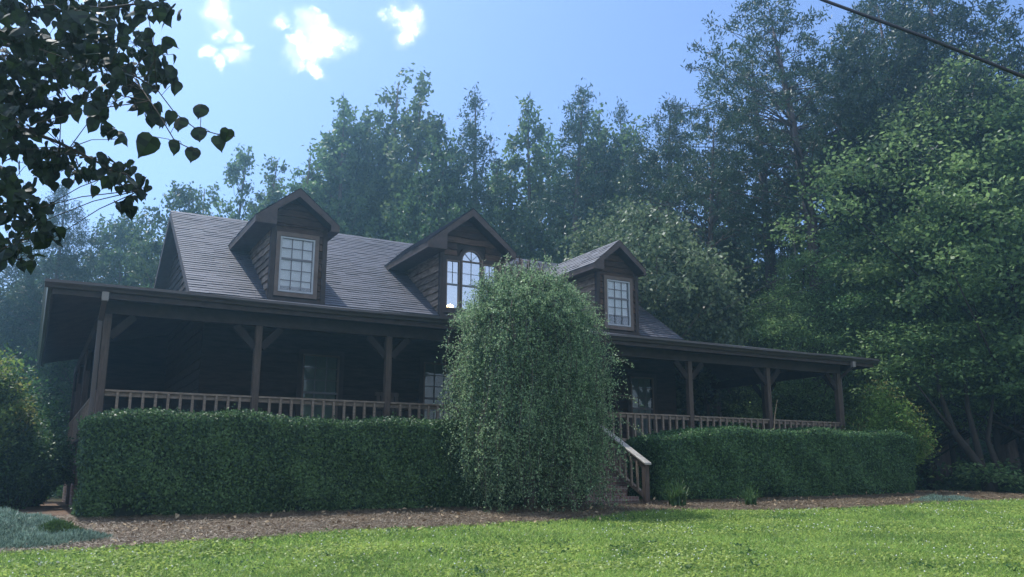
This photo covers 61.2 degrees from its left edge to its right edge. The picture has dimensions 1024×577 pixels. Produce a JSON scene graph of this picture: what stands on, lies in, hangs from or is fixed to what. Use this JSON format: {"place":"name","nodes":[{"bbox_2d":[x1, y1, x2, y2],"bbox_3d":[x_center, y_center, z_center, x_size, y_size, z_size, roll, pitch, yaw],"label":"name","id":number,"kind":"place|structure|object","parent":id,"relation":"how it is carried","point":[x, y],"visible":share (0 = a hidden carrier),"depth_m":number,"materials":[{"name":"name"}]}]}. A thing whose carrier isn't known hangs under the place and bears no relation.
{"place":"outdoors","nodes":[
{"label":"outdoors","id":0,"kind":"place"},
{"bbox_2d":[0,0,1023,349],"label":"sky","id":1,"kind":"structure","parent":0,"point":[268,72],"materials":[{"name":"blue"}]},
{"bbox_2d":[0,497,1023,576],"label":"lawn","id":2,"kind":"structure","parent":0,"point":[570,549],"depth_m":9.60,"materials":[{"name":"green plant"}]},
{"bbox_2d":[0,490,1023,554],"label":"mulch bed","id":3,"kind":"object","parent":2,"relation":"on","point":[57,508],"visible":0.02,"depth_m":12.65,"materials":[{"name":"brown plant"}]},
{"bbox_2d":[0,343,48,466],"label":"leafy shrub","id":4,"kind":"object","parent":3,"relation":"on","point":[13,419],"visible":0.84,"depth_m":15.70,"materials":[{"name":"green plant"}]},
{"bbox_2d":[0,506,62,527],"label":"creeping juniper","id":5,"kind":"object","parent":3,"relation":"on","point":[35,519],"visible":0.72,"depth_m":10.59,"materials":[{"name":"green plant"}]},
{"bbox_2d":[0,399,76,508],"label":"leafy shrub","id":6,"kind":"object","parent":3,"relation":"on","point":[32,464],"visible":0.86,"depth_m":15.71,"materials":[{"name":"green plant"}]},
{"bbox_2d":[27,402,76,506],"bbox_3d":[-9.722,3.397,17.600,1.729,2.210,1.756,-12,-17,43],"label":"leafy shrub","id":7,"kind":"object","parent":3,"relation":"on","point":[40,497],"visible":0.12,"depth_m":17.52,"materials":[{"name":"green plant"}]},
{"bbox_2d":[0,518,112,550],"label":"creeping juniper","id":8,"kind":"object","parent":3,"relation":"on","point":[14,534],"visible":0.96,"depth_m":8.99,"materials":[{"name":"green plant"}]},
{"bbox_2d":[38,517,95,533],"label":"creeping juniper","id":9,"kind":"object","parent":3,"relation":"on","point":[58,524],"visible":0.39,"depth_m":9.56,"materials":[{"name":"green plant"}]},
{"bbox_2d":[69,404,547,518],"bbox_3d":[-2.930,2.843,14.245,7.783,1.748,1.575,7,-14,-28],"label":"hedge","id":10,"kind":"object","parent":3,"relation":"on","point":[146,461],"visible":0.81,"depth_m":13.06,"materials":[{"name":"green plant"}]},
{"bbox_2d":[429,251,646,514],"bbox_3d":[0.278,1.753,15.083,4.034,4.939,3.164,7,-14,-28],"label":"weeping tree","id":11,"kind":"object","parent":3,"relation":"on","point":[530,353],"visible":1,"depth_m":14.41,"materials":[{"name":"green plant"}]},
{"bbox_2d":[654,478,694,507],"bbox_3d":[2.920,3.606,15.399,0.825,0.553,0.695,1,-12,-5],"label":"lily clump","id":12,"kind":"object","parent":3,"relation":"on","point":[676,496],"visible":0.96,"depth_m":15.32,"materials":[{"name":"green plant"}]},
{"bbox_2d":[732,485,760,505],"bbox_3d":[4.383,3.788,15.919,0.552,0.409,0.672,1,-12,-5],"label":"lily clump","id":13,"kind":"object","parent":3,"relation":"on","point":[751,498],"visible":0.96,"depth_m":15.80,"materials":[{"name":"green plant"}]},
{"bbox_2d":[625,421,919,501],"bbox_3d":[5.903,3.811,19.059,7.791,1.691,1.754,7,-14,-28],"label":"hedge","id":14,"kind":"object","parent":3,"relation":"on","point":[718,462],"visible":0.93,"depth_m":18.13,"materials":[{"name":"green plant"}]},
{"bbox_2d":[831,372,941,467],"bbox_3d":[9.378,3.619,21.835,2.650,3.140,2.885,7,-14,-28],"label":"red tipped shrub","id":15,"kind":"object","parent":3,"relation":"on","point":[878,418],"visible":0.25,"depth_m":21.45,"materials":[{"name":"green plant"}]},
{"bbox_2d":[911,494,977,501],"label":"creeping juniper","id":16,"kind":"object","parent":3,"relation":"on","point":[932,497],"visible":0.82,"depth_m":17.53,"materials":[{"name":"green plant"}]},
{"bbox_2d":[8,499,1023,576],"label":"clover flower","id":17,"kind":"object","parent":2,"relation":"on","point":[631,549],"visible":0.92,"depth_m":9.00,"materials":[{"name":"white plant"}]},
{"bbox_2d":[23,502,1023,576],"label":"weed","id":18,"kind":"object","parent":2,"relation":"on","point":[475,567],"visible":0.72,"depth_m":8.71,"materials":[{"name":"green plant"}]},
{"bbox_2d":[45,429,1023,501],"bbox_3d":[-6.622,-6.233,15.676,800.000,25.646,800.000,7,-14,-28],"label":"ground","id":19,"kind":"structure","parent":0,"point":[51,499],"depth_m":25.91,"materials":[{"name":"green plant"}]},
{"bbox_2d":[0,252,69,412],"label":"broadleaf tree","id":20,"kind":"object","parent":19,"relation":"on","point":[37,281],"visible":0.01,"depth_m":41.46,"materials":[{"name":"green plant"}]},
{"bbox_2d":[0,339,71,441],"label":"leafy shrub","id":21,"kind":"object","parent":19,"relation":"on","point":[31,392],"visible":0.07,"depth_m":21.64,"materials":[{"name":"green plant"}]},
{"bbox_2d":[0,279,72,436],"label":"broadleaf tree","id":22,"kind":"object","parent":19,"relation":"on","point":[8,339],"visible":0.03,"depth_m":33.09,"materials":[{"name":"green plant"}]},
{"bbox_2d":[23,325,77,441],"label":"broadleaf tree","id":23,"kind":"object","parent":19,"relation":"on","point":[63,372],"visible":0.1,"depth_m":31.08,"materials":[{"name":"green plant"}]},
{"bbox_2d":[47,415,65,498],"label":"undergrowth","id":24,"kind":"object","parent":19,"relation":"on","point":[58,493],"depth_m":25.74,"materials":[{"name":"green plant"}]},
{"bbox_2d":[0,177,117,396],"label":"broadleaf tree","id":25,"kind":"object","parent":19,"relation":"on","point":[71,271],"visible":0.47,"depth_m":32.85,"materials":[{"name":"green plant"}]},
{"bbox_2d":[56,211,152,412],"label":"oak tree","id":26,"kind":"object","parent":19,"relation":"on","point":[111,258],"visible":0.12,"depth_m":39.49,"materials":[{"name":"green plant"}]},
{"bbox_2d":[0,0,234,274],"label":"tree","id":27,"kind":"object","parent":19,"relation":"on","point":[31,50],"visible":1,"depth_m":3.78,"materials":[{"name":"green plant"}]},
{"bbox_2d":[122,203,163,286],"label":"poplar tree","id":28,"kind":"object","parent":19,"relation":"on","point":[141,216],"visible":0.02,"depth_m":42.18,"materials":[{"name":"green plant"}]},
{"bbox_2d":[117,180,214,287],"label":"oak tree","id":29,"kind":"object","parent":19,"relation":"on","point":[144,271],"visible":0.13,"depth_m":36.95,"materials":[{"name":"green plant"}]},
{"bbox_2d":[191,182,223,215],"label":"poplar tree","id":30,"kind":"object","parent":19,"relation":"on","point":[208,193],"visible":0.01,"depth_m":45.45,"materials":[{"name":"green plant"}]},
{"bbox_2d":[206,143,264,220],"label":"poplar tree","id":31,"kind":"object","parent":19,"relation":"on","point":[234,169],"visible":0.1,"depth_m":42.21,"materials":[{"name":"green plant"}]},
{"bbox_2d":[244,169,284,220],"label":"poplar tree","id":32,"kind":"object","parent":19,"relation":"on","point":[270,195],"visible":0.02,"depth_m":43.97,"materials":[{"name":"green plant"}]},
{"bbox_2d":[243,154,289,215],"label":"poplar tree","id":33,"kind":"object","parent":19,"relation":"on","point":[283,168],"visible":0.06,"depth_m":43.79,"materials":[{"name":"green plant"}]},
{"bbox_2d":[275,138,348,233],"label":"poplar tree","id":34,"kind":"object","parent":19,"relation":"on","point":[315,187],"visible":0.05,"depth_m":41.09,"materials":[{"name":"green plant"}]},
{"bbox_2d":[301,131,353,231],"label":"poplar tree","id":35,"kind":"object","parent":19,"relation":"on","point":[328,200],"visible":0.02,"depth_m":43.50,"materials":[{"name":"green plant"}]},
{"bbox_2d":[298,95,382,236],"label":"poplar tree","id":36,"kind":"object","parent":19,"relation":"on","point":[339,126],"visible":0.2,"depth_m":42.45,"materials":[{"name":"green plant"}]},
{"bbox_2d":[313,108,377,233],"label":"poplar tree","id":37,"kind":"object","parent":19,"relation":"on","point":[344,206],"visible":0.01,"depth_m":43.82,"materials":[{"name":"green plant"}]},
{"bbox_2d":[315,110,404,238],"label":"poplar tree","id":38,"kind":"object","parent":19,"relation":"on","point":[362,151],"visible":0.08,"depth_m":42.74,"materials":[{"name":"green plant"}]},
{"bbox_2d":[340,62,429,239],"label":"poplar tree","id":39,"kind":"object","parent":19,"relation":"on","point":[373,196],"visible":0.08,"depth_m":43.38,"materials":[{"name":"green plant"}]},
{"bbox_2d":[359,67,466,240],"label":"poplar tree","id":40,"kind":"object","parent":19,"relation":"on","point":[416,129],"visible":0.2,"depth_m":41.01,"materials":[{"name":"green plant"}]},
{"bbox_2d":[381,135,482,243],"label":"oak tree","id":41,"kind":"object","parent":19,"relation":"on","point":[438,155],"visible":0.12,"depth_m":38.29,"materials":[{"name":"green plant"}]},
{"bbox_2d":[393,121,471,232],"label":"poplar tree","id":42,"kind":"object","parent":19,"relation":"on","point":[447,139],"visible":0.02,"depth_m":41.11,"materials":[{"name":"green plant"}]},
{"bbox_2d":[36,188,878,506],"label":"house","id":43,"kind":"structure","parent":19,"relation":"on","point":[294,304],"depth_m":19.03,"materials":[{"name":"brown wood"}]},
{"bbox_2d":[278,236,314,294],"bbox_3d":[-4.719,-0.433,18.648,0.740,1.190,0.650,7,-14,-28],"label":"window","id":44,"kind":"structure","parent":43,"relation":"in","point":[297,255],"depth_m":18.46,"materials":[{"name":"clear glass"}]},
{"bbox_2d":[301,354,339,418],"bbox_3d":[-4.163,2.236,18.361,0.780,1.614,0.650,7,-14,-28],"label":"window","id":45,"kind":"structure","parent":43,"relation":"in","point":[320,373],"depth_m":18.20,"materials":[{"name":"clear glass"}]},
{"bbox_2d":[375,392,413,417],"bbox_3d":[-2.448,2.608,17.742,0.620,1.021,0.980,7,-14,-28],"label":"porch chair","id":46,"kind":"object","parent":43,"relation":"on","point":[379,409],"visible":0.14,"depth_m":18.03,"materials":[{"name":"brown wood"}]},
{"bbox_2d":[423,362,455,418],"bbox_3d":[-1.780,2.519,19.642,0.780,1.614,0.650,7,-14,-28],"label":"window","id":47,"kind":"structure","parent":43,"relation":"in","point":[434,376],"depth_m":19.46,"materials":[{"name":"clear glass"}]},
{"bbox_2d":[442,247,499,313],"bbox_3d":[-0.958,-0.176,20.355,1.510,1.625,0.058,7,-14,-28],"label":"window","id":48,"kind":"structure","parent":43,"relation":"in","point":[458,272],"depth_m":20.24,"materials":[{"name":"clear glass"}]},
{"bbox_2d":[607,279,630,326],"bbox_3d":[2.597,0.436,22.578,0.720,1.190,0.650,7,-14,-28],"label":"window","id":49,"kind":"structure","parent":43,"relation":"in","point":[618,292],"depth_m":22.43,"materials":[{"name":"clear glass"}]},
{"bbox_2d":[631,376,654,436],"bbox_3d":[3.179,3.108,22.306,0.720,1.614,0.650,7,-14,-28],"label":"window","id":50,"kind":"structure","parent":43,"relation":"in","point":[642,388],"depth_m":22.15,"materials":[{"name":"clear glass"}]},
{"bbox_2d":[430,82,527,258],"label":"pine tree","id":51,"kind":"object","parent":19,"relation":"on","point":[471,159],"visible":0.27,"depth_m":38.95,"materials":[{"name":"green plant"}]},
{"bbox_2d":[485,163,516,233],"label":"poplar tree","id":52,"kind":"object","parent":19,"relation":"on","point":[496,184],"visible":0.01,"depth_m":44.39,"materials":[{"name":"green plant"}]},
{"bbox_2d":[479,157,537,259],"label":"poplar tree","id":53,"kind":"object","parent":19,"relation":"on","point":[512,211],"visible":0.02,"depth_m":42.10,"materials":[{"name":"green plant"}]},
{"bbox_2d":[485,93,570,263],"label":"poplar tree","id":54,"kind":"object","parent":19,"relation":"on","point":[514,164],"visible":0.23,"depth_m":42.45,"materials":[{"name":"green plant"}]},
{"bbox_2d":[504,125,571,259],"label":"poplar tree","id":55,"kind":"object","parent":19,"relation":"on","point":[547,144],"visible":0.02,"depth_m":44.84,"materials":[{"name":"green plant"}]},
{"bbox_2d":[532,255,557,263],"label":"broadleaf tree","id":56,"kind":"object","parent":19,"relation":"on","point":[545,260],"depth_m":36.10,"materials":[{"name":"green plant"}]},
{"bbox_2d":[505,77,620,263],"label":"pine tree","id":57,"kind":"object","parent":19,"relation":"on","point":[577,133],"visible":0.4,"depth_m":39.69,"materials":[{"name":"green plant"}]},
{"bbox_2d":[547,121,628,260],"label":"poplar tree","id":58,"kind":"object","parent":19,"relation":"on","point":[567,176],"visible":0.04,"depth_m":41.91,"materials":[{"name":"green plant"}]},
{"bbox_2d":[557,102,626,256],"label":"poplar tree","id":59,"kind":"object","parent":19,"relation":"on","point":[597,117],"visible":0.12,"depth_m":42.23,"materials":[{"name":"green plant"}]},
{"bbox_2d":[598,96,647,218],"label":"pine tree","id":60,"kind":"object","parent":19,"relation":"on","point":[623,111],"visible":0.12,"depth_m":41.63,"materials":[{"name":"green plant"}]},
{"bbox_2d":[591,113,665,250],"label":"poplar tree","id":61,"kind":"object","parent":19,"relation":"on","point":[622,141],"visible":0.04,"depth_m":40.34,"materials":[{"name":"green plant"}]},
{"bbox_2d":[551,196,761,455],"bbox_3d":[4.094,1.914,27.791,7.477,9.675,10.358,-2,-13,10],"label":"pear tree","id":62,"kind":"object","parent":19,"relation":"on","point":[666,239],"visible":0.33,"depth_m":25.92,"materials":[{"name":"green plant"}]},
{"bbox_2d":[581,101,760,329],"bbox_3d":[6.164,-0.040,34.270,7.253,16.141,7.112,-5,-13,21],"label":"tree","id":63,"kind":"object","parent":19,"relation":"on","point":[673,133],"visible":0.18,"depth_m":34.27,"materials":[{"name":"green plant"}]},
{"bbox_2d":[614,99,782,426],"bbox_3d":[6.800,0.148,29.978,6.549,13.819,4.744,12,-17,-43],"label":"pine tree","id":64,"kind":"object","parent":19,"relation":"on","point":[709,204],"visible":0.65,"depth_m":29.98,"materials":[{"name":"green plant"}]},
{"bbox_2d":[681,321,748,426],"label":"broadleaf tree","id":65,"kind":"object","parent":19,"relation":"on","point":[703,406],"depth_m":33.17,"materials":[{"name":"green plant"}]},
{"bbox_2d":[691,240,793,426],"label":"oak tree","id":66,"kind":"object","parent":19,"relation":"on","point":[734,397],"visible":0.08,"depth_m":31.25,"materials":[{"name":"green plant"}]},
{"bbox_2d":[701,165,786,342],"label":"oak tree","id":67,"kind":"object","parent":19,"relation":"on","point":[737,244],"visible":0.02,"depth_m":39.63,"materials":[{"name":"green plant"}]},
{"bbox_2d":[613,33,891,345],"bbox_3d":[9.543,-1.758,32.621,11.006,18.580,7.972,0,-12,0],"label":"pine tree","id":68,"kind":"object","parent":19,"relation":"on","point":[761,178],"visible":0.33,"depth_m":33.19,"materials":[{"name":"green plant"}]},
{"bbox_2d":[726,311,792,417],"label":"layered tree","id":69,"kind":"object","parent":19,"relation":"on","point":[748,346],"depth_m":32.05,"materials":[{"name":"green plant"}]},
{"bbox_2d":[722,328,810,426],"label":"broadleaf tree","id":70,"kind":"object","parent":19,"relation":"on","point":[746,396],"visible":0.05,"depth_m":30.41,"materials":[{"name":"green plant"}]},
{"bbox_2d":[738,142,832,332],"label":"oak tree","id":71,"kind":"object","parent":19,"relation":"on","point":[757,271],"visible":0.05,"depth_m":37.80,"materials":[{"name":"green plant"}]},
{"bbox_2d":[776,219,805,292],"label":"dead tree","id":72,"kind":"object","parent":19,"relation":"on","point":[794,248],"visible":0.17,"depth_m":31.23,"materials":[{"name":"brown wood"}]},
{"bbox_2d":[681,0,921,427],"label":"pine tree","id":73,"kind":"object","parent":19,"relation":"on","point":[820,77],"visible":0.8,"depth_m":28.77,"materials":[{"name":"green plant"}]},
{"bbox_2d":[722,249,900,429],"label":"layered tree","id":74,"kind":"object","parent":19,"relation":"on","point":[792,390],"visible":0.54,"depth_m":26.92,"materials":[{"name":"green plant"}]},
{"bbox_2d":[759,210,941,425],"bbox_3d":[11.474,1.937,28.629,6.403,9.727,9.004,-4,-13,18],"label":"layered tree","id":75,"kind":"object","parent":19,"relation":"on","point":[831,238],"visible":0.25,"depth_m":27.26,"materials":[{"name":"green plant"}]},
{"bbox_2d":[768,0,965,237],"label":"pine tree","id":76,"kind":"object","parent":19,"relation":"on","point":[885,66],"visible":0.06,"depth_m":32.18,"materials":[{"name":"green plant"}]},
{"bbox_2d":[751,46,1023,437],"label":"layered tree","id":77,"kind":"object","parent":19,"relation":"on","point":[1014,118],"visible":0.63,"depth_m":24.37,"materials":[{"name":"green plant"}]},
{"bbox_2d":[784,0,1002,483],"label":"pine tree","id":78,"kind":"object","parent":19,"relation":"on","point":[858,49],"visible":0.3,"depth_m":28.40,"materials":[{"name":"green plant"}]},
{"bbox_2d":[823,187,981,474],"bbox_3d":[13.992,1.306,29.059,9.026,10.324,6.418,1,-12,-4],"label":"layered tree","id":79,"kind":"object","parent":19,"relation":"on","point":[952,454],"visible":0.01,"depth_m":28.11,"materials":[{"name":"green plant"}]},
{"bbox_2d":[789,0,1023,478],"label":"pine tree","id":80,"kind":"object","parent":19,"relation":"on","point":[959,21],"visible":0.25,"depth_m":27.28,"materials":[{"name":"green plant"}]},
{"bbox_2d":[858,126,969,459],"bbox_3d":[15.895,-0.870,31.406,8.020,14.475,7.141,2,-13,-9],"label":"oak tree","id":81,"kind":"object","parent":19,"relation":"on","point":[959,447],"depth_m":30.07,"materials":[{"name":"green plant"}]},
{"bbox_2d":[818,223,1023,489],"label":"layered tree","id":82,"kind":"object","parent":19,"relation":"on","point":[938,421],"visible":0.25,"depth_m":25.40,"materials":[{"name":"green plant"}]},
{"bbox_2d":[819,314,1023,491],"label":"forked tree","id":83,"kind":"object","parent":19,"relation":"on","point":[987,477],"visible":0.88,"depth_m":23.23,"materials":[{"name":"green plant"}]},
{"bbox_2d":[843,104,1023,486],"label":"layered tree","id":84,"kind":"object","parent":19,"relation":"on","point":[1000,441],"visible":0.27,"depth_m":24.91,"materials":[{"name":"green plant"}]},
{"bbox_2d":[915,424,1023,492],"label":"undergrowth","id":85,"kind":"object","parent":19,"relation":"on","point":[943,485],"visible":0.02,"depth_m":25.03,"materials":[{"name":"green plant"}]},
{"bbox_2d":[935,293,1023,473],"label":"layered tree","id":86,"kind":"object","parent":19,"relation":"on","point":[1020,442],"visible":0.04,"depth_m":25.80,"materials":[{"name":"green plant"}]},
{"bbox_2d":[716,262,874,323],"bbox_3d":[7.843,0.128,23.997,4.425,1.682,0.018,-1,-12,5],"label":"utility wire","id":87,"kind":"object","parent":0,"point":[795,292],"visible":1,"depth_m":24.00,"materials":[{"name":"black"}]},
{"bbox_2d":[716,223,892,313],"bbox_3d":[8.118,-0.561,23.992,4.991,2.489,0.028,-1,-12,6],"label":"utility wire","id":88,"kind":"object","parent":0,"point":[804,267],"visible":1,"depth_m":24.00,"materials":[{"name":"black"}]},
{"bbox_2d":[820,0,1023,78],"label":"power cable","id":89,"kind":"object","parent":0,"point":[1008,70],"visible":1,"depth_m":6.99,"materials":[{"name":"black plastic"}]}
]}

